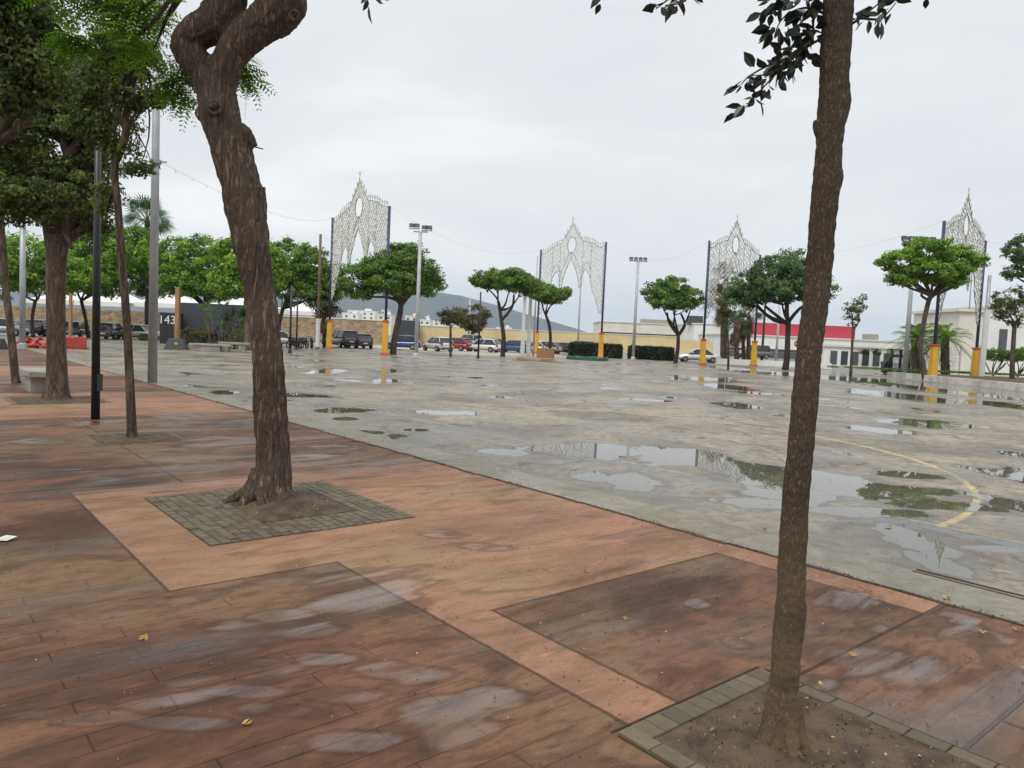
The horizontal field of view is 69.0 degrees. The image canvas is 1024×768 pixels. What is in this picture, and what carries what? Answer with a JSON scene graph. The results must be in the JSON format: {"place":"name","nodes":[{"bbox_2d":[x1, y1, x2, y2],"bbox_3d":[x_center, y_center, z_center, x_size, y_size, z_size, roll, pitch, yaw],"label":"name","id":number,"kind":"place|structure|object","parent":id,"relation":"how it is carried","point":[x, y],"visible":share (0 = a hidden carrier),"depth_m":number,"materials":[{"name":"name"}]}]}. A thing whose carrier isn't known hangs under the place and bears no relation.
{"place":"outdoors","nodes":[
{"label":"outdoors","id":0,"kind":"place"},
{"bbox_2d":[0,305,166,338],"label":"stone wall","id":1,"kind":"structure","parent":0,"point":[114,316],"depth_m":77.83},
{"bbox_2d":[0,291,584,331],"bbox_3d":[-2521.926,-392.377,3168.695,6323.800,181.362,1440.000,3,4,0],"label":"hills","id":2,"kind":"structure","parent":0,"point":[431,307],"depth_m":2839.26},
{"bbox_2d":[347,309,377,319],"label":"apartment block","id":3,"kind":"structure","parent":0,"point":[369,314],"depth_m":558.19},
{"bbox_2d":[377,312,394,335],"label":"apartment block","id":4,"kind":"structure","parent":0,"point":[391,319],"depth_m":498.80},
{"bbox_2d":[398,320,419,336],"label":"gate pier","id":5,"kind":"structure","parent":0,"point":[407,327],"depth_m":125.71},
{"bbox_2d":[309,342,566,357],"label":"paved apron","id":6,"kind":"object","parent":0,"point":[481,352],"visible":0.4,"depth_m":77.33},
{"bbox_2d":[281,316,382,344],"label":"stone wall","id":7,"kind":"structure","parent":6,"relation":"on","point":[372,327],"depth_m":99.78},
{"bbox_2d":[388,335,422,349],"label":"parked car","id":8,"kind":"object","parent":6,"relation":"on","point":[406,341],"visible":0.47,"depth_m":76.94,"materials":[{"name":"paint"}]},
{"bbox_2d":[423,337,453,351],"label":"parked car","id":9,"kind":"object","parent":6,"relation":"on","point":[437,344],"visible":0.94,"depth_m":74.61,"materials":[{"name":"paint"}]},
{"bbox_2d":[452,338,472,350],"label":"parked car","id":10,"kind":"object","parent":6,"relation":"on","point":[461,344],"visible":0.53,"depth_m":82.02,"materials":[{"name":"paint"}]},
{"bbox_2d":[467,339,500,352],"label":"parked car","id":11,"kind":"object","parent":6,"relation":"on","point":[491,345],"visible":0.66,"depth_m":81.87,"materials":[{"name":"paint"}]},
{"bbox_2d":[499,340,531,352],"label":"parked car","id":12,"kind":"object","parent":6,"relation":"on","point":[513,345],"visible":0.31,"depth_m":85.87,"materials":[{"name":"paint"}]},
{"bbox_2d":[520,296,525,355],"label":"white post","id":13,"kind":"object","parent":6,"relation":"on","point":[522,350],"visible":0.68,"depth_m":72.06,"materials":[{"name":"metal"}]},
{"bbox_2d":[526,298,531,355],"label":"white post","id":14,"kind":"object","parent":6,"relation":"on","point":[528,344],"visible":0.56,"depth_m":73.15,"materials":[{"name":"metal"}]},
{"bbox_2d":[527,279,572,347],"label":"tree","id":15,"kind":"object","parent":6,"relation":"on","point":[552,294],"visible":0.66,"depth_m":70.89,"materials":[{"name":"green plant"}]},
{"bbox_2d":[534,217,606,357],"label":"light arch","id":16,"kind":"structure","parent":6,"relation":"on","point":[601,334],"depth_m":78.93,"materials":[{"name":"blue paint"}]},
{"bbox_2d":[0,349,1023,767],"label":"promenade","id":17,"kind":"structure","parent":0,"point":[72,503],"depth_m":4.31,"materials":[{"name":"concrete"}]},
{"bbox_2d":[0,119,60,382],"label":"tree","id":18,"kind":"object","parent":17,"relation":"on","point":[13,357],"visible":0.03,"depth_m":18.52,"materials":[{"name":"green plant"}]},
{"bbox_2d":[19,367,45,392],"bbox_3d":[-10.558,-0.077,16.668,0.620,0.500,1.500,0,5,-40],"label":"concrete bench","id":19,"kind":"object","parent":17,"relation":"on","point":[35,377],"visible":0.52,"depth_m":16.31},
{"bbox_2d":[0,0,85,146],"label":"tree","id":20,"kind":"object","parent":17,"relation":"on","point":[24,75],"visible":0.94,"depth_m":7.99,"materials":[{"name":"green plant"}]},
{"bbox_2d":[3,396,111,404],"bbox_3d":[-9.238,0.309,15.131,1.690,0.046,1.690,0,5,-40],"label":"tree pit","id":21,"kind":"object","parent":17,"relation":"on","point":[26,400],"visible":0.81,"depth_m":14.82,"materials":[{"name":"stone"}]},
{"bbox_2d":[0,50,150,399],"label":"tree","id":22,"kind":"object","parent":21,"relation":"in","point":[53,201],"visible":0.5,"depth_m":14.70,"materials":[{"name":"green plant"}]},
{"bbox_2d":[73,57,117,419],"bbox_3d":[-6.833,-2.347,12.277,0.720,5.887,0.720,3,4,0],"label":"lamp post","id":23,"kind":"object","parent":17,"relation":"on","point":[96,382],"visible":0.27,"depth_m":12.30,"materials":[{"name":"metal"}]},
{"bbox_2d":[79,431,188,445],"bbox_3d":[-5.364,0.757,10.597,1.190,0.044,1.190,0,5,-40],"label":"tree pit","id":24,"kind":"object","parent":17,"relation":"on","point":[107,439],"visible":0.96,"depth_m":10.46,"materials":[{"name":"stone"}]},
{"bbox_2d":[45,19,176,436],"bbox_3d":[-5.546,-2.108,10.415,1.773,5.824,0.916,3,4,0],"label":"tree","id":25,"kind":"object","parent":24,"relation":"in","point":[85,123],"visible":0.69,"depth_m":10.27,"materials":[{"name":"green plant"}]},
{"bbox_2d":[12,0,306,507],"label":"tree","id":26,"kind":"object","parent":17,"relation":"on","point":[238,34],"visible":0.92,"depth_m":6.81,"materials":[{"name":"green plant"}]},
{"bbox_2d":[144,480,414,545],"bbox_3d":[-2.168,1.108,6.873,1.810,0.093,1.890,0,5,-40],"label":"tree surround","id":27,"kind":"object","parent":17,"relation":"on","point":[201,515],"visible":0.86,"depth_m":6.61,"materials":[{"name":"stone"}]},
{"bbox_2d":[0,458,970,767],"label":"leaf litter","id":28,"kind":"object","parent":17,"relation":"on","point":[726,708],"visible":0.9,"depth_m":3.12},
{"bbox_2d":[0,363,1023,766],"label":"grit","id":29,"kind":"object","parent":17,"relation":"on","point":[564,599],"visible":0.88,"depth_m":4.75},
{"bbox_2d":[611,666,1009,767],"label":"planting bed","id":30,"kind":"object","parent":17,"relation":"on","point":[651,734],"visible":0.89,"depth_m":3.18,"materials":[{"name":"soil"}]},
{"bbox_2d":[361,0,928,756],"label":"tree","id":31,"kind":"object","parent":30,"relation":"in","point":[783,722],"visible":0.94,"depth_m":3.01,"materials":[{"name":"green plant"}]},
{"bbox_2d":[0,335,1023,624],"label":"court","id":32,"kind":"object","parent":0,"point":[898,445],"visible":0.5,"depth_m":14.45,"materials":[{"name":"concrete"}]},
{"bbox_2d":[0,318,30,335],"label":"parked car","id":33,"kind":"object","parent":32,"relation":"on","point":[3,325],"visible":0.36,"depth_m":63.65,"materials":[{"name":"paint"}]},
{"bbox_2d":[17,223,33,348],"bbox_3d":[-25.310,-5.196,38.562,0.748,6.751,0.748,3,4,0],"label":"pole","id":34,"kind":"object","parent":32,"relation":"on","point":[22,344],"visible":0.88,"depth_m":38.49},
{"bbox_2d":[16,336,45,348],"bbox_3d":[-25.744,-2.193,40.389,1.867,0.845,0.906,3,4,0],"label":"red barrier","id":35,"kind":"object","parent":32,"relation":"on","point":[39,342],"visible":0.7,"depth_m":40.34,"materials":[{"name":"plastic"}]},
{"bbox_2d":[0,230,92,336],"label":"tree","id":36,"kind":"object","parent":32,"relation":"on","point":[35,273],"visible":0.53,"depth_m":61.11,"materials":[{"name":"green plant"}]},
{"bbox_2d":[68,294,72,336],"bbox_3d":[-30.728,-4.571,51.900,0.201,3.404,0.201,3,4,0],"label":"timber post","id":37,"kind":"object","parent":32,"relation":"on","point":[70,325],"visible":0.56,"depth_m":51.84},
{"bbox_2d":[66,336,88,348],"bbox_3d":[-24.600,-2.308,41.628,1.654,0.678,0.660,3,4,0],"label":"red barrier","id":38,"kind":"object","parent":32,"relation":"on","point":[76,342],"visible":0.69,"depth_m":41.60,"materials":[{"name":"plastic"}]},
{"bbox_2d":[66,321,90,336],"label":"parked car","id":39,"kind":"object","parent":32,"relation":"on","point":[79,328],"visible":0.46,"depth_m":67.24,"materials":[{"name":"paint"}]},
{"bbox_2d":[32,223,160,337],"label":"tree","id":40,"kind":"object","parent":32,"relation":"on","point":[136,250],"visible":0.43,"depth_m":66.52,"materials":[{"name":"green plant"}]},
{"bbox_2d":[100,322,122,339],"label":"parked car","id":41,"kind":"object","parent":32,"relation":"on","point":[114,331],"visible":0.6,"depth_m":65.60,"materials":[{"name":"paint"}]},
{"bbox_2d":[117,324,159,339],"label":"parked car","id":42,"kind":"object","parent":32,"relation":"on","point":[137,329],"visible":0.23,"depth_m":68.21,"materials":[{"name":"paint"}]},
{"bbox_2d":[122,193,175,324],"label":"palm tree","id":43,"kind":"object","parent":32,"relation":"on","point":[145,204],"visible":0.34,"depth_m":70.68,"materials":[{"name":"green plant"}]},
{"bbox_2d":[160,312,183,343],"bbox_3d":[-27.686,-4.525,60.696,1.232,2.504,1.630,3,4,0],"label":"kiosk","id":44,"kind":"object","parent":32,"relation":"on","point":[167,322],"visible":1,"depth_m":59.91,"materials":[{"name":"black paint"}]},
{"bbox_2d":[164,338,188,349],"bbox_3d":[-21.553,-2.571,47.930,1.381,0.700,0.686,3,4,0],"label":"ballast block","id":45,"kind":"object","parent":32,"relation":"on","point":[176,344],"depth_m":47.67,"materials":[{"name":"grey paint"}]},
{"bbox_2d":[174,287,180,338],"bbox_3d":[-23.264,-4.627,51.877,0.312,4.168,0.312,3,4,0],"label":"timber post","id":46,"kind":"object","parent":32,"relation":"on","point":[177,325],"visible":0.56,"depth_m":51.74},
{"bbox_2d":[145,232,237,303],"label":"tree","id":47,"kind":"object","parent":32,"relation":"on","point":[189,274],"visible":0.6,"depth_m":65.05,"materials":[{"name":"green plant"}]},
{"bbox_2d":[189,343,232,351],"bbox_3d":[-19.051,-2.303,47.132,2.600,0.480,0.500,3,4,0],"label":"concrete bench","id":48,"kind":"object","parent":32,"relation":"on","point":[210,347],"visible":1,"depth_m":46.94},
{"bbox_2d":[181,302,250,346],"bbox_3d":[-24.464,-4.999,63.178,6.366,3.426,2.600,3,4,0],"label":"container","id":49,"kind":"object","parent":32,"relation":"on","point":[193,317],"visible":0.21,"depth_m":61.85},
{"bbox_2d":[198,299,251,349],"bbox_3d":[-20.452,-4.315,54.104,4.673,3.561,3.655,3,4,0],"label":"broad leaved plant","id":50,"kind":"object","parent":32,"relation":"on","point":[227,317],"visible":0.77,"depth_m":53.57,"materials":[{"name":"green plant"}]},
{"bbox_2d":[218,342,249,352],"bbox_3d":[-17.819,-2.364,47.849,1.900,0.620,0.500,3,4,0],"label":"concrete bench","id":51,"kind":"object","parent":32,"relation":"on","point":[242,347],"visible":0.88,"depth_m":47.66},
{"bbox_2d":[202,233,291,349],"bbox_3d":[-18.617,-6.611,52.921,6.407,8.479,5.316,3,4,0],"label":"tree","id":52,"kind":"object","parent":32,"relation":"on","point":[224,274],"visible":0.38,"depth_m":51.68,"materials":[{"name":"green plant"}]},
{"bbox_2d":[274,235,344,344],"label":"tree","id":53,"kind":"object","parent":32,"relation":"on","point":[303,279],"visible":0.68,"depth_m":67.19,"materials":[{"name":"green plant"}]},
{"bbox_2d":[315,234,321,349],"bbox_3d":[-16.231,-7.725,62.712,0.676,9.637,0.676,3,4,0],"label":"pole","id":54,"kind":"object","parent":32,"relation":"on","point":[317,344],"visible":0.99,"depth_m":62.67,"materials":[{"name":"grey"}]},
{"bbox_2d":[307,289,342,347],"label":"tree","id":55,"kind":"object","parent":32,"relation":"on","point":[324,310],"visible":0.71,"depth_m":67.86,"materials":[{"name":"green plant"}]},
{"bbox_2d":[332,330,359,347],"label":"parked car","id":56,"kind":"object","parent":32,"relation":"on","point":[345,338],"visible":0.73,"depth_m":72.89,"materials":[{"name":"paint"}]},
{"bbox_2d":[325,172,390,354],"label":"light arch","id":57,"kind":"structure","parent":32,"relation":"on","point":[349,238],"depth_m":60.71,"materials":[{"name":"blue paint"}]},
{"bbox_2d":[347,333,372,348],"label":"parked car","id":58,"kind":"object","parent":32,"relation":"on","point":[365,340],"visible":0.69,"depth_m":73.39,"materials":[{"name":"paint"}]},
{"bbox_2d":[333,240,447,354],"bbox_3d":[-9.389,-6.721,57.387,8.417,8.967,5.369,4,4,21],"label":"tree","id":59,"kind":"object","parent":32,"relation":"on","point":[400,283],"visible":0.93,"depth_m":56.37,"materials":[{"name":"green plant"}]},
{"bbox_2d":[409,223,431,356],"bbox_3d":[-6.712,-6.682,53.448,1.620,9.517,0.807,3,4,0],"label":"floodlight mast","id":60,"kind":"object","parent":32,"relation":"on","point":[425,228],"visible":0.93,"depth_m":53.31,"materials":[{"name":"metal"}]},
{"bbox_2d":[435,306,467,356],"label":"young tree","id":61,"kind":"object","parent":32,"relation":"on","point":[456,318],"visible":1,"depth_m":59.08,"materials":[{"name":"green plant"}]},
{"bbox_2d":[467,267,542,356],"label":"tree","id":62,"kind":"object","parent":32,"relation":"on","point":[513,280],"visible":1,"depth_m":65.59,"materials":[{"name":"green plant"}]},
{"bbox_2d":[6,341,1023,623],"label":"kerb strip","id":63,"kind":"object","parent":32,"relation":"on","point":[958,593],"visible":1,"depth_m":6.90,"materials":[{"name":"concrete"}]},
{"bbox_2d":[144,0,166,382],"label":"floodlight pole","id":64,"kind":"object","parent":63,"relation":"on","point":[153,301],"visible":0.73,"depth_m":20.24,"materials":[{"name":"grey metal"}]},
{"bbox_2d":[26,349,1023,625],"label":"kerb joint","id":65,"kind":"object","parent":63,"relation":"on","point":[722,541],"visible":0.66,"depth_m":5.96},
{"bbox_2d":[135,378,1022,767],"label":"gravel","id":66,"kind":"structure","parent":63,"relation":"on","point":[697,720],"depth_m":3.35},
{"bbox_2d":[567,341,623,358],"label":"hedge","id":67,"kind":"object","parent":32,"relation":"on","point":[609,349],"visible":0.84,"depth_m":79.10,"materials":[{"name":"green plant"}]},
{"bbox_2d":[629,257,647,359],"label":"floodlight mast","id":68,"kind":"object","parent":32,"relation":"on","point":[635,309],"visible":0.99,"depth_m":76.42,"materials":[{"name":"metal"}]},
{"bbox_2d":[627,344,674,360],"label":"hedge","id":69,"kind":"object","parent":32,"relation":"on","point":[663,353],"visible":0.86,"depth_m":79.08,"materials":[{"name":"green plant"}]},
{"bbox_2d":[639,274,704,362],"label":"tree","id":70,"kind":"object","parent":32,"relation":"on","point":[675,297],"visible":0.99,"depth_m":69.80,"materials":[{"name":"green plant"}]},
{"bbox_2d":[678,349,721,362],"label":"parked car","id":71,"kind":"object","parent":32,"relation":"on","point":[694,354],"visible":0.69,"depth_m":77.33,"materials":[{"name":"paint"}]},
{"bbox_2d":[713,294,738,365],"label":"young tree","id":72,"kind":"object","parent":32,"relation":"on","point":[728,313],"visible":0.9,"depth_m":67.02,"materials":[{"name":"green plant"}]},
{"bbox_2d":[697,214,760,365],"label":"light arch","id":73,"kind":"structure","parent":32,"relation":"on","point":[702,359],"depth_m":68.66,"materials":[{"name":"blue paint"}]},
{"bbox_2d":[715,358,831,368],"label":"wall","id":74,"kind":"structure","parent":32,"relation":"on","point":[759,362],"depth_m":73.95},
{"bbox_2d":[720,247,841,369],"bbox_3d":[22.560,-6.373,62.660,9.559,10.424,6.101,4,4,21],"label":"tree","id":75,"kind":"object","parent":32,"relation":"on","point":[785,285],"visible":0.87,"depth_m":61.60,"materials":[{"name":"green plant"}]},
{"bbox_2d":[841,293,868,375],"bbox_3d":[24.238,-3.501,53.100,1.916,5.975,1.407,3,4,0],"label":"young tree","id":76,"kind":"object","parent":32,"relation":"on","point":[853,309],"visible":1,"depth_m":52.96,"materials":[{"name":"green plant"}]},
{"bbox_2d":[886,349,910,372],"bbox_3d":[33.279,-1.895,63.915,2.354,2.173,0.160,3,4,0],"label":"metal fence","id":77,"kind":"object","parent":32,"relation":"on","point":[891,359],"visible":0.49,"depth_m":63.87,"materials":[{"name":"metal"}]},
{"bbox_2d":[877,323,952,372],"bbox_3d":[33.656,-2.849,61.811,5.352,4.432,5.964,3,4,0],"label":"palm tree","id":78,"kind":"object","parent":32,"relation":"on","point":[915,363],"visible":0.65,"depth_m":61.67,"materials":[{"name":"green plant"}]},
{"bbox_2d":[901,236,936,372],"bbox_3d":[29.878,-5.690,55.461,2.500,10.478,0.958,3,4,0],"label":"floodlight mast","id":79,"kind":"object","parent":32,"relation":"on","point":[907,329],"visible":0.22,"depth_m":55.43,"materials":[{"name":"metal"}]},
{"bbox_2d":[827,366,1023,375],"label":"lawn tufts","id":80,"kind":"object","parent":32,"relation":"on","point":[945,371],"visible":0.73,"depth_m":56.36,"materials":[{"name":"green plant"}]},
{"bbox_2d":[872,235,990,380],"bbox_3d":[28.007,-5.071,50.188,7.954,9.875,4.586,3,4,0],"label":"tree","id":81,"kind":"object","parent":32,"relation":"on","point":[954,273],"visible":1,"depth_m":49.47,"materials":[{"name":"green plant"}]},
{"bbox_2d":[887,372,1023,390],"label":"planter wall","id":82,"kind":"structure","parent":32,"relation":"on","point":[1007,383],"depth_m":47.24,"materials":[{"name":"concrete"}]},
{"bbox_2d":[927,187,986,375],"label":"light arch","id":83,"kind":"structure","parent":82,"relation":"on","point":[933,356],"depth_m":52.83,"materials":[{"name":"blue paint"}]},
{"bbox_2d":[979,275,991,375],"bbox_3d":[34.508,-4.036,54.344,0.703,7.718,0.703,3,4,0],"label":"pole","id":84,"kind":"object","parent":82,"relation":"on","point":[984,339],"visible":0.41,"depth_m":54.23,"materials":[{"name":"metal"}]},
{"bbox_2d":[987,285,1023,378],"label":"young tree","id":85,"kind":"object","parent":82,"relation":"in","point":[1008,306],"visible":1,"depth_m":50.03,"materials":[{"name":"green plant"}]},
{"bbox_2d":[0,333,1023,377],"bbox_3d":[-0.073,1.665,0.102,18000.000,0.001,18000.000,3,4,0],"label":"ground","id":86,"kind":"structure","parent":0,"point":[840,368],"depth_m":79.03,"materials":[{"name":"concrete"}]},
{"bbox_2d":[26,319,45,335],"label":"parked car","id":87,"kind":"object","parent":86,"relation":"on","point":[40,327],"visible":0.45,"depth_m":66.35,"materials":[{"name":"paint"}]},
{"bbox_2d":[26,292,139,307],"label":"marquee","id":88,"kind":"object","parent":86,"relation":"on","point":[107,301],"visible":0.29,"depth_m":94.69,"materials":[{"name":"fabric"}]},
{"bbox_2d":[128,274,168,324],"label":"round tree","id":89,"kind":"object","parent":86,"relation":"on","point":[139,292],"visible":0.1,"depth_m":73.51,"materials":[{"name":"green plant"}]},
{"bbox_2d":[130,294,289,310],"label":"marquee","id":90,"kind":"object","parent":86,"relation":"on","point":[167,302],"visible":0.16,"depth_m":99.08,"materials":[{"name":"fabric"}]},
{"bbox_2d":[278,302,337,315],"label":"marquee","id":91,"kind":"object","parent":86,"relation":"on","point":[303,309],"visible":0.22,"depth_m":109.68,"materials":[{"name":"fabric"}]},
{"bbox_2d":[452,303,491,334],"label":"bushy tree","id":92,"kind":"object","parent":86,"relation":"on","point":[472,324],"visible":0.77,"depth_m":110.63,"materials":[{"name":"green plant"}]},
{"bbox_2d":[697,282,740,358],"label":"palm tree","id":93,"kind":"object","parent":86,"relation":"on","point":[719,290],"visible":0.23,"depth_m":79.62,"materials":[{"name":"green plant"}]},
{"bbox_2d":[710,261,738,358],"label":"palm tree","id":94,"kind":"object","parent":86,"relation":"on","point":[725,336],"visible":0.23,"depth_m":81.58,"materials":[{"name":"green plant"}]},
{"bbox_2d":[719,314,751,358],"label":"palm tree","id":95,"kind":"object","parent":86,"relation":"on","point":[734,341],"visible":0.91,"depth_m":75.67,"materials":[{"name":"green plant"}]},
{"bbox_2d":[735,309,753,359],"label":"palm tree","id":96,"kind":"object","parent":86,"relation":"on","point":[742,337],"visible":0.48,"depth_m":77.66,"materials":[{"name":"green plant"}]},
{"bbox_2d":[731,304,766,359],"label":"palm tree","id":97,"kind":"object","parent":86,"relation":"on","point":[748,342],"visible":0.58,"depth_m":76.60,"materials":[{"name":"green plant"}]},
{"bbox_2d":[739,345,772,358],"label":"parked car","id":98,"kind":"object","parent":86,"relation":"on","point":[764,351],"visible":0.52,"depth_m":94.02,"materials":[{"name":"paint"}]},
{"bbox_2d":[821,344,893,367],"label":"kiosk building","id":99,"kind":"structure","parent":86,"relation":"on","point":[839,355],"depth_m":91.80,"materials":[{"name":"white paint"}]},
{"bbox_2d":[910,323,975,374],"bbox_3d":[35.138,-2.755,60.959,5.461,4.478,5.486,3,4,0],"label":"palm tree","id":100,"kind":"object","parent":86,"relation":"on","point":[943,338],"visible":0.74,"depth_m":60.60,"materials":[{"name":"green plant"}]},
{"bbox_2d":[979,347,1015,375],"bbox_3d":[38.646,-1.872,59.851,2.731,2.470,2.747,3,4,0],"label":"shrub","id":101,"kind":"object","parent":86,"relation":"on","point":[1001,355],"visible":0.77,"depth_m":59.46,"materials":[{"name":"green plant"}]},
{"bbox_2d":[999,233,1023,281],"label":"tree","id":102,"kind":"object","parent":86,"relation":"on","point":[1017,251],"visible":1,"depth_m":55.12,"materials":[{"name":"green plant"}]},
{"bbox_2d":[1006,346,1023,376],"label":"shrub","id":103,"kind":"object","parent":86,"relation":"on","point":[1019,355],"visible":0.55,"depth_m":59.55,"materials":[{"name":"green plant"}]},
{"bbox_2d":[0,0,1023,348],"label":"sky","id":104,"kind":"structure","parent":0,"point":[489,125],"materials":[{"name":"white"}]},
{"bbox_2d":[419,325,676,354],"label":"yellow wall","id":105,"kind":"structure","parent":0,"point":[427,332],"depth_m":127.72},
{"bbox_2d":[593,321,675,335],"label":"hall","id":106,"kind":"structure","parent":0,"point":[641,328],"depth_m":229.30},
{"bbox_2d":[679,340,713,353],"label":"yellow wall","id":107,"kind":"structure","parent":0,"point":[686,346],"depth_m":117.77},
{"bbox_2d":[677,323,719,340],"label":"hall","id":108,"kind":"structure","parent":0,"point":[692,331],"depth_m":189.46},
{"bbox_2d":[697,322,910,363],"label":"hall","id":109,"kind":"structure","parent":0,"point":[837,335],"depth_m":149.72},
{"bbox_2d":[910,309,992,374],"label":"white building","id":110,"kind":"structure","parent":0,"point":[964,319],"depth_m":69.91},
{"bbox_2d":[920,306,1023,376],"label":"white building","id":111,"kind":"structure","parent":0,"point":[999,333],"depth_m":74.72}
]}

